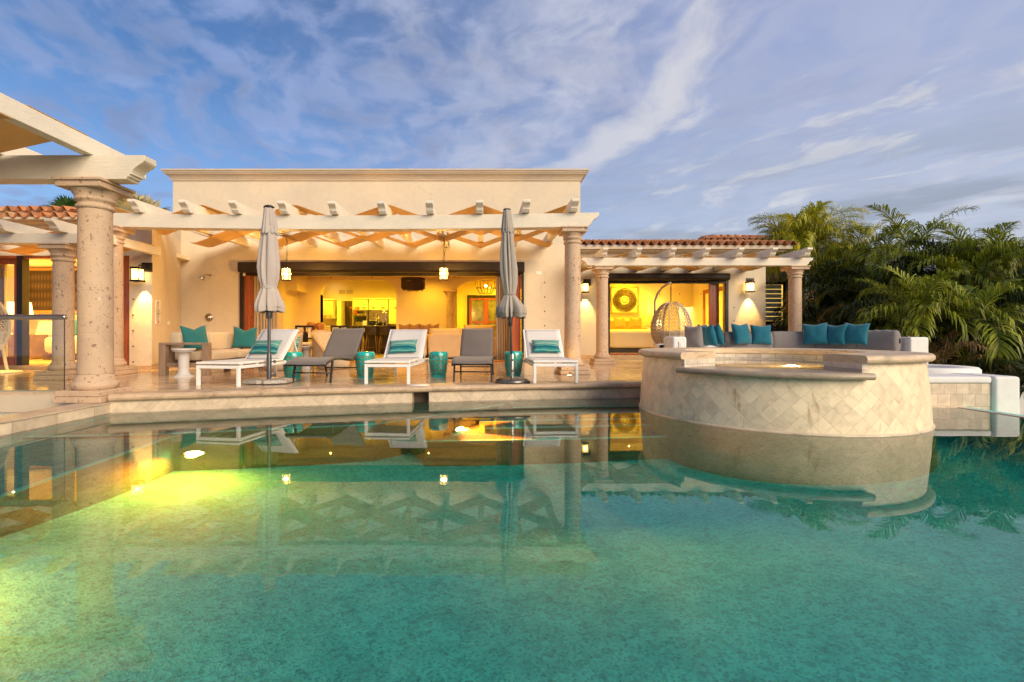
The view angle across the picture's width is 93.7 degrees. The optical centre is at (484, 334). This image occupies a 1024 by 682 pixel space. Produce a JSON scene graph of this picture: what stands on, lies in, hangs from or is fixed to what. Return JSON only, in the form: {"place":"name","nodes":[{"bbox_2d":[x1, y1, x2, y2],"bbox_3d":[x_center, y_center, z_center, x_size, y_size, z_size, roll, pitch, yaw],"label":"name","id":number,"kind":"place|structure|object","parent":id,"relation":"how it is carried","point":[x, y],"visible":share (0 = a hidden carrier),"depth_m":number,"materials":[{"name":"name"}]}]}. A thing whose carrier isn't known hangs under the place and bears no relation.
{"place":"outdoors","nodes":[
{"label":"outdoors","id":0,"kind":"place"},
{"bbox_2d":[0,412,19,415],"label":"terrace wall","id":1,"kind":"structure","parent":0,"point":[4,413],"depth_m":6.19,"materials":[{"name":"paint"}]},
{"bbox_2d":[0,395,73,411],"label":"terrace wall trim","id":2,"kind":"structure","parent":1,"relation":"on","point":[16,403],"depth_m":6.15,"materials":[{"name":"paint"}]},
{"bbox_2d":[0,397,1023,681],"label":"pool water","id":3,"kind":"structure","parent":0,"point":[626,539],"depth_m":2.20,"materials":[{"name":"liquid"}]},
{"bbox_2d":[0,0,1023,301],"label":"sky","id":4,"kind":"structure","parent":0,"point":[687,119],"materials":[{"name":"blue"}]},
{"label":"ground","id":5,"kind":"structure","parent":0,"visible":0},
{"bbox_2d":[42,194,76,206],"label":"fan palm","id":6,"kind":"object","parent":5,"relation":"on","point":[64,201],"visible":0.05,"depth_m":21.51,"materials":[{"name":"green plant"}]},
{"bbox_2d":[116,191,171,212],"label":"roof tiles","id":7,"kind":"object","parent":5,"relation":"on","point":[123,203],"visible":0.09,"depth_m":19.20,"materials":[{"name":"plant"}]},
{"bbox_2d":[826,203,991,307],"bbox_3d":[11.524,-0.826,13.338,3.295,5.425,4.045,0,0,0],"label":"feather palm","id":8,"kind":"object","parent":5,"relation":"on","point":[882,248],"visible":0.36,"depth_m":12.98,"materials":[{"name":"green plant"}]},
{"bbox_2d":[1019,383,1023,414],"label":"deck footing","id":9,"kind":"object","parent":5,"relation":"on","point":[1021,406],"depth_m":8.40,"materials":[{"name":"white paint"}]},
{"bbox_2d":[0,359,997,394],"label":"deck","id":10,"kind":"structure","parent":9,"relation":"on","point":[621,369],"depth_m":8.32,"materials":[{"name":"stone"}]},
{"bbox_2d":[0,302,22,373],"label":"hanging chair","id":11,"kind":"object","parent":10,"relation":"on","point":[5,334],"visible":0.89,"depth_m":9.37,"materials":[{"name":"beige wicker"}]},
{"bbox_2d":[0,314,67,391],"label":"glass railing","id":12,"kind":"object","parent":10,"relation":"on","point":[64,317],"visible":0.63,"depth_m":6.25,"materials":[{"name":"glass"}]},
{"bbox_2d":[0,93,155,402],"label":"pergola","id":13,"kind":"object","parent":10,"relation":"on","point":[93,175],"visible":0.98,"depth_m":6.01,"materials":[{"name":"stone"}]},
{"bbox_2d":[0,218,160,379],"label":"pergola","id":14,"kind":"object","parent":10,"relation":"on","point":[58,242],"visible":0.88,"depth_m":7.97,"materials":[{"name":"stone"}]},
{"bbox_2d":[171,348,195,376],"bbox_3d":[-5.340,0.490,8.500,0.380,0.500,0.380,0,0,0],"label":"side table","id":15,"kind":"object","parent":10,"relation":"on","point":[183,354],"visible":1,"depth_m":8.42,"materials":[{"name":"grey concrete"}]},
{"bbox_2d":[159,332,262,375],"bbox_3d":[-5.485,0.340,9.860,0.910,0.800,2.280,0,0,0],"label":"outdoor sofa","id":16,"kind":"object","parent":10,"relation":"on","point":[218,346],"visible":0.69,"depth_m":8.91,"materials":[{"name":"beige fabric"}]},
{"bbox_2d":[180,325,208,349],"bbox_3d":[-5.520,0.060,9.140,0.200,0.500,0.500,-16,-4,27],"label":"throw pillow","id":17,"kind":"object","parent":16,"relation":"on","point":[196,335],"visible":0.84,"depth_m":9.05,"materials":[{"name":"teal fabric"}]},
{"bbox_2d":[232,326,257,347],"bbox_3d":[-5.340,0.060,10.660,0.500,0.500,0.198,2,-12,-14],"label":"throw pillow","id":18,"kind":"object","parent":16,"relation":"on","point":[243,338],"visible":0.97,"depth_m":10.59,"materials":[{"name":"teal fabric"}]},
{"bbox_2d":[196,329,309,386],"bbox_3d":[-3.677,0.320,7.817,0.690,0.840,1.920,0,0,9],"label":"sun lounger","id":19,"kind":"object","parent":10,"relation":"on","point":[286,336],"visible":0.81,"depth_m":7.89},
{"bbox_2d":[248,340,281,353],"bbox_3d":[-3.671,0.200,8.029,0.500,0.280,0.132,-1,-40,6],"label":"throw pillow","id":20,"kind":"object","parent":19,"relation":"on","point":[259,346],"visible":0.84,"depth_m":7.97,"materials":[{"name":"teal fabric"}]},
{"bbox_2d":[242,205,295,383],"bbox_3d":[-3.288,-0.626,7.351,0.640,2.731,0.598,0,0,0],"label":"closed umbrella","id":21,"kind":"object","parent":10,"relation":"on","point":[268,301],"visible":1,"depth_m":7.26,"materials":[{"name":"fabric"}]},
{"bbox_2d":[263,330,303,370],"bbox_3d":[-4.293,0.312,10.219,0.821,0.856,0.904,0,0,-22],"label":"armchair","id":22,"kind":"object","parent":10,"relation":"on","point":[291,348],"visible":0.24,"depth_m":10.01,"materials":[{"name":"beige fabric"}]},
{"bbox_2d":[282,351,302,377],"bbox_3d":[-3.314,0.514,8.280,0.344,0.452,0.344,0,0,0],"label":"garden stool","id":23,"kind":"object","parent":10,"relation":"on","point":[288,371],"visible":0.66,"depth_m":8.15,"materials":[{"name":"teal ceramic"}]},
{"bbox_2d":[284,328,364,382],"bbox_3d":[-2.622,0.309,8.159,0.660,0.876,1.980,0,0,4],"label":"chaise lounge","id":24,"kind":"object","parent":10,"relation":"on","point":[343,343],"visible":0.9,"depth_m":8.62,"materials":[{"name":"fabric"}]},
{"bbox_2d":[311,330,349,369],"bbox_3d":[-3.366,0.312,10.524,0.821,0.856,0.904,0,0,28],"label":"armchair","id":25,"kind":"object","parent":10,"relation":"on","point":[320,338],"visible":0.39,"depth_m":10.28,"materials":[{"name":"beige fabric"}]},
{"bbox_2d":[113,198,598,374],"bbox_3d":[-2.633,-0.933,10.845,9.546,3.347,4.290,0,0,0],"label":"pergola","id":26,"kind":"object","parent":10,"relation":"on","point":[382,220],"visible":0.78,"depth_m":8.99,"materials":[{"name":"stone"}]},
{"bbox_2d":[355,351,374,377],"bbox_3d":[-2.077,0.514,8.340,0.344,0.452,0.344,0,0,38],"label":"garden stool","id":27,"kind":"object","parent":10,"relation":"on","point":[361,357],"visible":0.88,"depth_m":8.21,"materials":[{"name":"teal ceramic"}]},
{"bbox_2d":[108,380,640,401],"bbox_3d":[-1.015,0.785,6.994,7.656,0.095,0.565,0,0,-12],"label":"pool coping","id":28,"kind":"object","parent":10,"relation":"on","point":[268,391],"visible":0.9,"depth_m":6.75,"materials":[{"name":"stone"}]},
{"bbox_2d":[110,392,413,412],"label":"pool edge wall","id":29,"kind":"structure","parent":28,"relation":"attached to","point":[214,403],"depth_m":6.46,"materials":[{"name":"stone"}]},
{"bbox_2d":[495,208,529,383],"bbox_3d":[0.432,-0.612,7.450,0.527,2.704,0.524,0,0,0],"label":"closed umbrella","id":30,"kind":"object","parent":28,"relation":"on","point":[510,305],"visible":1,"depth_m":7.36,"materials":[{"name":"beige fabric"}]},
{"bbox_2d":[429,388,640,401],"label":"pool edge wall","id":31,"kind":"structure","parent":28,"relation":"attached to","point":[527,394],"depth_m":7.29,"materials":[{"name":"tile"}]},
{"bbox_2d":[364,329,430,383],"bbox_3d":[-1.416,0.320,8.149,0.690,0.840,1.920,0,0,3],"label":"sun lounger","id":32,"kind":"object","parent":10,"relation":"on","point":[408,334],"visible":0.91,"depth_m":8.31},
{"bbox_2d":[388,339,417,352],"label":"throw pillow","id":33,"kind":"object","parent":32,"relation":"on","point":[401,346],"visible":1,"depth_m":8.29,"materials":[{"name":"teal fabric"}]},
{"bbox_2d":[0,169,798,369],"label":"villa","id":34,"kind":"object","parent":10,"relation":"on","point":[182,291],"visible":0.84,"depth_m":13.00,"materials":[{"name":"paint"}]},
{"bbox_2d":[0,265,6,356],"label":"curtain","id":35,"kind":"object","parent":34,"relation":"hanging from","point":[3,284],"visible":0.45,"depth_m":10.58,"materials":[{"name":"white fabric"}]},
{"bbox_2d":[0,259,15,364],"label":"sliding door","id":36,"kind":"structure","parent":34,"relation":"in","point":[10,360],"depth_m":10.26,"materials":[{"name":"brown wood"}]},
{"bbox_2d":[8,334,47,358],"bbox_3d":[-12.289,0.319,12.892,0.620,0.660,0.516,0,0,0],"label":"nightstand","id":37,"kind":"object","parent":34,"relation":"on","point":[37,346],"visible":0.58,"depth_m":12.75,"materials":[{"name":"wood"}]},
{"bbox_2d":[29,316,76,359],"bbox_3d":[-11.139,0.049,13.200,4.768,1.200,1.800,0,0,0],"label":"bed","id":38,"kind":"object","parent":34,"relation":"on","point":[33,325],"visible":0.09,"depth_m":12.40,"materials":[{"name":"white fabric"}]},
{"bbox_2d":[36,321,51,336],"bbox_3d":[-12.401,-0.171,13.600,0.620,0.500,0.203,0,-20,0],"label":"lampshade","id":39,"kind":"object","parent":38,"relation":"on","point":[44,328],"visible":0.69,"depth_m":13.51,"materials":[{"name":"fabric"}]},
{"bbox_2d":[29,268,76,312],"bbox_3d":[-12.375,-1.312,14.159,2.290,1.320,0.079,0,0,0],"label":"wall hanging","id":40,"kind":"object","parent":34,"relation":"attached to","point":[40,289],"depth_m":14.15},
{"bbox_2d":[123,258,128,364],"bbox_3d":[-7.841,-0.491,10.245,0.545,2.293,0.050,0,0,0],"label":"sliding door","id":41,"kind":"structure","parent":34,"relation":"in","point":[125,260],"depth_m":10.22,"materials":[{"name":"brown wood"}]},
{"bbox_2d":[129,263,152,281],"bbox_3d":[-7.217,-1.324,10.065,0.300,0.427,0.269,0,0,0],"label":"wall lantern","id":42,"kind":"object","parent":34,"relation":"attached to","point":[137,273],"depth_m":9.99,"materials":[{"name":"glass"}]},
{"bbox_2d":[244,275,250,348],"bbox_3d":[-6.458,-0.450,13.060,0.160,2.340,0.060,0,0,0],"label":"sliding door","id":43,"kind":"structure","parent":34,"relation":"in","point":[247,278],"depth_m":13.03,"materials":[{"name":"brown wood"}]},
{"bbox_2d":[254,276,277,339],"bbox_3d":[-6.168,-0.593,13.478,0.746,2.595,0.139,0,0,0],"label":"curtain","id":44,"kind":"object","parent":34,"relation":"hanging from","point":[260,321],"visible":0.19,"depth_m":13.46,"materials":[{"name":"beige fabric"}]},
{"bbox_2d":[323,299,339,318],"bbox_3d":[-6.732,-1.130,21.025,0.471,0.837,0.910,0,0,0],"label":"kitchen cabinet","id":45,"kind":"object","parent":34,"relation":"attached to","point":[329,308],"visible":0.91,"depth_m":20.60,"materials":[{"name":"wood"}]},
{"bbox_2d":[337,301,344,324],"bbox_3d":[-6.352,-0.381,21.185,0.195,2.209,0.570,0,0,0],"label":"interior door","id":46,"kind":"structure","parent":34,"relation":"in","point":[340,304],"depth_m":20.90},
{"bbox_2d":[344,301,351,327],"bbox_3d":[-6.235,-0.400,21.493,0.586,2.249,0.011,0,0,0],"label":"doorway","id":47,"kind":"structure","parent":34,"relation":"in","point":[348,304],"depth_m":21.49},
{"bbox_2d":[352,298,368,309],"bbox_3d":[-5.455,-1.352,21.225,0.718,0.527,0.510,0,0,0],"label":"kitchen cabinet","id":48,"kind":"object","parent":34,"relation":"attached to","point":[363,303],"visible":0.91,"depth_m":21.00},
{"bbox_2d":[353,310,368,350],"bbox_3d":[-5.441,-0.177,21.209,0.649,1.803,0.543,0,0,0],"label":"wall oven","id":49,"kind":"object","parent":34,"relation":"on","point":[362,316],"depth_m":20.99,"materials":[{"name":"metal"}]},
{"bbox_2d":[365,326,379,353],"bbox_3d":[-4.214,0.193,17.946,0.484,1.065,0.452,0,0,0],"label":"bar stool","id":50,"kind":"object","parent":34,"relation":"on","point":[370,330],"visible":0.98,"depth_m":17.76,"materials":[{"name":"wood"}]},
{"bbox_2d":[353,325,395,353],"bbox_3d":[-4.192,0.179,18.800,1.697,1.089,1.000,0,0,0],"label":"bar counter","id":51,"kind":"object","parent":34,"relation":"on","point":[371,347],"visible":0.28,"depth_m":18.55,"materials":[{"name":"brown wood"}]},
{"bbox_2d":[368,298,388,309],"bbox_3d":[-4.658,-1.352,21.225,0.880,0.527,0.510,0,0,0],"label":"kitchen cabinet","id":52,"kind":"object","parent":34,"relation":"attached to","point":[378,303],"visible":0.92,"depth_m":21.00,"materials":[{"name":"yellow"}]},
{"bbox_2d":[369,310,389,324],"bbox_3d":[-4.658,-0.177,21.203,0.840,1.803,0.553,0,0,0],"label":"fridge","id":53,"kind":"object","parent":34,"relation":"on","point":[377,315],"visible":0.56,"depth_m":20.98,"materials":[{"name":"metal"}]},
{"bbox_2d":[388,298,395,323],"bbox_3d":[-3.899,-1.046,21.225,0.660,1.138,0.510,0,0,0],"label":"kitchen cabinet","id":54,"kind":"object","parent":34,"relation":"on","point":[392,310],"visible":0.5,"depth_m":21.00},
{"bbox_2d":[401,277,424,291],"bbox_3d":[-2.326,-1.734,15.600,0.800,0.632,0.800,0,0,0],"label":"fringed chandelier","id":55,"kind":"object","parent":34,"relation":"hanging from","point":[416,284],"visible":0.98,"depth_m":15.29,"materials":[{"name":"black metal"}]},
{"bbox_2d":[443,289,456,327],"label":"interior column","id":56,"kind":"structure","parent":34,"relation":"on","point":[450,294],"depth_m":16.62,"materials":[{"name":"stone"}]},
{"bbox_2d":[423,325,495,358],"bbox_3d":[-0.786,0.208,15.150,2.942,1.032,1.600,0,0,0],"label":"sofa","id":57,"kind":"object","parent":34,"relation":"on","point":[448,340],"visible":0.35,"depth_m":14.36,"materials":[{"name":"fabric"}]},
{"bbox_2d":[467,295,495,336],"bbox_3d":[0.166,-0.526,21.440,1.894,2.499,0.080,0,0,0],"label":"front door","id":58,"kind":"structure","parent":34,"relation":"in","point":[481,309],"depth_m":21.43,"materials":[{"name":"brown wood"}]},
{"bbox_2d":[469,298,485,324],"bbox_3d":[-0.311,-0.466,21.435,0.731,2.379,0.050,0,0,0],"label":"door leaf","id":59,"kind":"structure","parent":58,"relation":"in","point":[477,306],"depth_m":21.43,"materials":[{"name":"brown wood"}]},
{"bbox_2d":[486,298,495,336],"bbox_3d":[0.535,-0.466,21.435,0.945,2.379,0.050,0,0,0],"label":"door leaf","id":60,"kind":"structure","parent":58,"relation":"in","point":[490,302],"depth_m":21.43,"materials":[{"name":"brown wood"}]},
{"bbox_2d":[495,276,509,359],"bbox_3d":[0.588,-0.593,13.498,0.562,2.595,0.139,0,0,0],"label":"curtain","id":61,"kind":"object","parent":34,"relation":"hanging from","point":[502,338],"visible":0.4,"depth_m":13.48,"materials":[{"name":"beige fabric"}]},
{"bbox_2d":[512,275,520,350],"bbox_3d":[0.854,-0.450,13.060,0.260,2.340,0.060,0,0,0],"label":"sliding door","id":62,"kind":"structure","parent":34,"relation":"in","point":[516,328],"depth_m":13.03,"materials":[{"name":"brown wood"}]},
{"bbox_2d":[611,286,637,313],"bbox_3d":[5.430,-1.353,18.564,1.048,1.048,0.069,0,0,0],"label":"wall art","id":63,"kind":"object","parent":34,"relation":"attached to","point":[624,299],"depth_m":18.54,"materials":[{"name":"paper"}]},
{"bbox_2d":[610,321,655,352],"bbox_3d":[5.199,0.032,17.225,2.281,1.135,2.450,0,0,0],"label":"bed","id":64,"kind":"object","parent":34,"relation":"on","point":[627,339],"visible":0.56,"depth_m":16.02,"materials":[{"name":"beige fabric"}]},
{"bbox_2d":[708,284,712,325],"bbox_3d":[6.882,-0.505,14.585,0.100,2.097,0.070,0,0,0],"label":"sliding door","id":65,"kind":"structure","parent":34,"relation":"in","point":[710,286],"depth_m":14.55,"materials":[{"name":"brown wood"}]},
{"bbox_2d":[705,291,722,330],"bbox_3d":[8.079,-0.450,16.800,0.019,2.100,1.400,0,0,0],"label":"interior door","id":66,"kind":"structure","parent":34,"relation":"in","point":[720,292],"depth_m":16.45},
{"bbox_2d":[766,276,787,326],"bbox_3d":[10.183,-1.149,16.524,1.479,1.733,0.149,0,0,0],"label":"window","id":67,"kind":"structure","parent":34,"relation":"in","point":[773,294],"depth_m":16.55,"materials":[{"name":"brown metal"}]},
{"bbox_2d":[429,351,447,376],"bbox_3d":[-0.817,0.514,8.480,0.344,0.452,0.344,0,0,-13],"label":"garden stool","id":68,"kind":"object","parent":10,"relation":"on","point":[438,362],"visible":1,"depth_m":8.35,"materials":[{"name":"teal ceramic"}]},
{"bbox_2d":[451,328,493,380],"bbox_3d":[-0.163,0.309,8.380,0.660,0.876,1.980,0,0,2],"label":"chaise lounge","id":69,"kind":"object","parent":10,"relation":"on","point":[476,347],"visible":1,"depth_m":8.88,"materials":[{"name":"fabric"}]},
{"bbox_2d":[504,351,522,376],"bbox_3d":[0.521,0.514,8.620,0.344,0.452,0.344,0,0,25],"label":"garden stool","id":70,"kind":"object","parent":10,"relation":"on","point":[518,360],"visible":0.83,"depth_m":8.50,"materials":[{"name":"teal ceramic"}]},
{"bbox_2d":[522,330,577,382],"bbox_3d":[1.065,0.320,8.280,0.690,0.840,1.920,0,0,-1],"label":"sun lounger","id":71,"kind":"object","parent":10,"relation":"on","point":[532,357],"visible":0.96,"depth_m":8.44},
{"bbox_2d":[532,340,560,352],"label":"throw pillow","id":72,"kind":"object","parent":71,"relation":"on","point":[546,346],"visible":1,"depth_m":8.43,"materials":[{"name":"teal fabric"}]},
{"bbox_2d":[650,282,692,345],"bbox_3d":[4.666,-0.296,12.128,0.978,2.073,1.223,0,0,1],"label":"hanging chair","id":73,"kind":"object","parent":10,"relation":"on","point":[657,335],"visible":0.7,"depth_m":11.75,"materials":[{"name":"wicker"}]},
{"bbox_2d":[581,247,812,364],"bbox_3d":[5.290,-0.690,13.023,5.755,2.860,2.945,0,0,0],"label":"pergola","id":74,"kind":"object","parent":10,"relation":"on","point":[794,265],"visible":0.9,"depth_m":11.95,"materials":[{"name":"stone"}]},
{"bbox_2d":[656,337,927,363],"bbox_3d":[5.809,0.385,10.002,5.685,0.710,2.367,0,0,-12],"label":"curved bench","id":75,"kind":"object","parent":10,"relation":"on","point":[915,344],"visible":0.2,"depth_m":9.40,"materials":[{"name":"white paint"}]},
{"bbox_2d":[684,326,702,346],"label":"throw pillow","id":76,"kind":"object","parent":75,"relation":"on","point":[694,336],"visible":0.88,"depth_m":9.08,"materials":[{"name":"grey fabric"}]},
{"bbox_2d":[701,325,716,345],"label":"throw pillow","id":77,"kind":"object","parent":75,"relation":"on","point":[709,336],"visible":0.89,"depth_m":9.80,"materials":[{"name":"fabric"}]},
{"bbox_2d":[731,324,751,344],"bbox_3d":[5.644,-0.020,10.523,0.460,0.480,0.199,-1,-14,-19],"label":"throw pillow","id":78,"kind":"object","parent":75,"relation":"on","point":[741,334],"visible":1,"depth_m":10.44,"materials":[{"name":"fabric"}]},
{"bbox_2d":[722,331,772,347],"bbox_3d":[5.886,0.130,10.724,1.155,0.428,0.301,0,0,-4],"label":"bench bolster","id":79,"kind":"object","parent":75,"relation":"on","point":[729,341],"visible":0.37,"depth_m":10.61,"materials":[{"name":"grey fabric"}]},
{"bbox_2d":[750,325,771,344],"bbox_3d":[6.142,-0.005,10.638,0.440,0.460,0.194,2,-14,9],"label":"throw pillow","id":80,"kind":"object","parent":75,"relation":"on","point":[761,334],"visible":1,"depth_m":10.57,"materials":[{"name":"fabric"}]},
{"bbox_2d":[772,331,814,347],"bbox_3d":[6.817,0.130,10.614,0.911,0.428,0.284,0,0,18],"label":"bench bolster","id":81,"kind":"object","parent":75,"relation":"on","point":[787,339],"visible":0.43,"depth_m":10.54,"materials":[{"name":"grey fabric"}]},
{"bbox_2d":[802,323,828,344],"bbox_3d":[7.107,-0.020,10.297,0.460,0.480,0.191,-4,-16,35],"label":"throw pillow","id":82,"kind":"object","parent":75,"relation":"on","point":[814,334],"visible":1,"depth_m":10.23,"materials":[{"name":"fabric"}]},
{"bbox_2d":[822,324,847,344],"bbox_3d":[7.388,-0.005,10.097,0.198,0.460,0.440,15,-7,-25],"label":"throw pillow","id":83,"kind":"object","parent":75,"relation":"on","point":[836,335],"visible":0.97,"depth_m":10.00,"materials":[{"name":"fabric"}]},
{"bbox_2d":[815,344,855,348],"bbox_3d":[7.547,0.130,10.226,0.887,0.428,0.282,0,0,38],"label":"bench bolster","id":84,"kind":"object","parent":75,"relation":"on","point":[835,346],"visible":0.17,"depth_m":10.16,"materials":[{"name":"grey fabric"}]},
{"bbox_2d":[844,323,869,345],"bbox_3d":[7.621,-0.020,9.840,0.198,0.470,0.440,18,-9,-39],"label":"throw pillow","id":85,"kind":"object","parent":75,"relation":"on","point":[856,334],"visible":1,"depth_m":9.75,"materials":[{"name":"fabric"}]},
{"bbox_2d":[856,330,900,350],"bbox_3d":[8.001,0.120,9.770,0.295,0.449,0.749,0,0,-37],"label":"bench bolster","id":86,"kind":"object","parent":75,"relation":"on","point":[890,340],"visible":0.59,"depth_m":9.60,"materials":[{"name":"grey fabric"}]},
{"bbox_2d":[747,200,872,323],"bbox_3d":[10.914,-1.403,16.336,4.442,6.577,4.179,0,0,0],"label":"feather palm","id":87,"kind":"object","parent":10,"relation":"on","point":[803,231],"visible":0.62,"depth_m":15.46,"materials":[{"name":"green plant"}]},
{"bbox_2d":[766,259,873,328],"bbox_3d":[9.836,-0.189,14.041,3.112,4.152,3.224,0,0,0],"label":"feather palm","id":88,"kind":"object","parent":10,"relation":"on","point":[819,284],"visible":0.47,"depth_m":13.63,"materials":[{"name":"green plant"}]},
{"bbox_2d":[770,213,911,309],"bbox_3d":[11.159,-0.880,14.766,3.765,5.536,3.584,0,0,-30],"label":"feather palm","id":89,"kind":"object","parent":10,"relation":"on","point":[825,257],"visible":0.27,"depth_m":14.39,"materials":[{"name":"green plant"}]},
{"bbox_2d":[802,266,954,335],"bbox_3d":[10.227,0.000,12.546,3.231,3.776,3.299,0,0,0],"label":"feather palm","id":90,"kind":"object","parent":10,"relation":"on","point":[863,301],"visible":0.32,"depth_m":12.36,"materials":[{"name":"green plant"}]},
{"bbox_2d":[853,264,1014,364],"bbox_3d":[9.569,0.119,10.602,2.702,3.540,2.563,0,0,35],"label":"feather palm","id":91,"kind":"object","parent":10,"relation":"on","point":[914,293],"visible":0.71,"depth_m":10.24,"materials":[{"name":"green plant"}]},
{"bbox_2d":[850,238,1022,340],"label":"feather palm","id":92,"kind":"object","parent":10,"relation":"on","point":[908,259],"visible":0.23,"depth_m":12.34,"materials":[{"name":"green plant"}]},
{"bbox_2d":[927,364,981,373],"bbox_3d":[7.080,0.772,7.900,1.560,0.535,1.560,0,0,0],"label":"planter ring","id":93,"kind":"object","parent":10,"relation":"on","point":[939,369],"visible":0.2,"depth_m":7.20,"materials":[{"name":"white paint"}]},
{"bbox_2d":[886,224,1023,343],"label":"feather palm","id":94,"kind":"object","parent":10,"relation":"on","point":[934,262],"visible":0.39,"depth_m":11.44,"materials":[{"name":"green plant"}]},
{"bbox_2d":[905,275,1023,369],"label":"feather palm","id":95,"kind":"object","parent":10,"relation":"on","point":[1003,311],"visible":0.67,"depth_m":9.56,"materials":[{"name":"green plant"}]},
{"bbox_2d":[925,221,1023,342],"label":"feather palm","id":96,"kind":"object","parent":10,"relation":"on","point":[1006,262],"visible":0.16,"depth_m":11.22,"materials":[{"name":"green plant"}]},
{"bbox_2d":[771,298,861,330],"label":"feather palm","id":97,"kind":"object","parent":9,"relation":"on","point":[811,309],"visible":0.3,"depth_m":13.47,"materials":[{"name":"green plant"}]},
{"bbox_2d":[842,314,977,363],"bbox_3d":[9.931,0.639,11.820,3.210,2.519,3.049,0,0,0],"label":"feather palm","id":98,"kind":"object","parent":9,"relation":"on","point":[875,324],"visible":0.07,"depth_m":11.42,"materials":[{"name":"green plant"}]},
{"bbox_2d":[901,327,1015,375],"bbox_3d":[9.301,0.861,9.905,2.142,2.052,2.270,0,0,0],"label":"feather palm","id":99,"kind":"object","parent":9,"relation":"on","point":[940,355],"visible":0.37,"depth_m":9.65,"materials":[{"name":"green plant"}]},
{"bbox_2d":[927,317,1023,387],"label":"feather palm","id":100,"kind":"object","parent":9,"relation":"on","point":[980,364],"visible":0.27,"depth_m":9.54,"materials":[{"name":"green plant"}]},
{"bbox_2d":[942,257,1023,373],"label":"feather palm","id":101,"kind":"object","parent":9,"relation":"on","point":[1011,295],"visible":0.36,"depth_m":10.11,"materials":[{"name":"green plant"}]},
{"bbox_2d":[982,357,1023,399],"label":"feather palm","id":102,"kind":"object","parent":9,"relation":"on","point":[1012,362],"visible":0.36,"depth_m":8.80,"materials":[{"name":"green plant"}]},
{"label":"pool wall","id":103,"kind":"structure","parent":5,"relation":"on","visible":0},
{"bbox_2d":[0,404,109,435],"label":"pool ledge face","id":104,"kind":"object","parent":103,"relation":"on","point":[30,424],"visible":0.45,"depth_m":5.18},
{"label":"pool ledge wall","id":105,"kind":"structure","parent":103,"relation":"attached to","visible":0},
{"bbox_2d":[0,402,110,423],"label":"pool ledge","id":106,"kind":"object","parent":105,"relation":"on","point":[14,417],"visible":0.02,"depth_m":5.28,"materials":[{"name":"stone"}]},
{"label":"pool floor","id":107,"kind":"structure","parent":0,"visible":0},
{"bbox_2d":[638,347,935,436],"bbox_3d":[3.646,1.590,6.162,3.200,2.780,3.230,0,0,0],"label":"hot tub","id":108,"kind":"object","parent":107,"relation":"on","point":[860,393],"visible":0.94,"depth_m":4.85,"materials":[{"name":"tile"}]},
{"bbox_2d":[715,359,822,367],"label":"spa water","id":109,"kind":"structure","parent":108,"relation":"in","point":[774,363],"depth_m":6.00,"materials":[{"name":"liquid"}]},
{"bbox_2d":[929,373,1018,414],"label":"raised planter wall","id":110,"kind":"structure","parent":107,"relation":"on","point":[998,393],"depth_m":6.55,"materials":[{"name":"white paint"}]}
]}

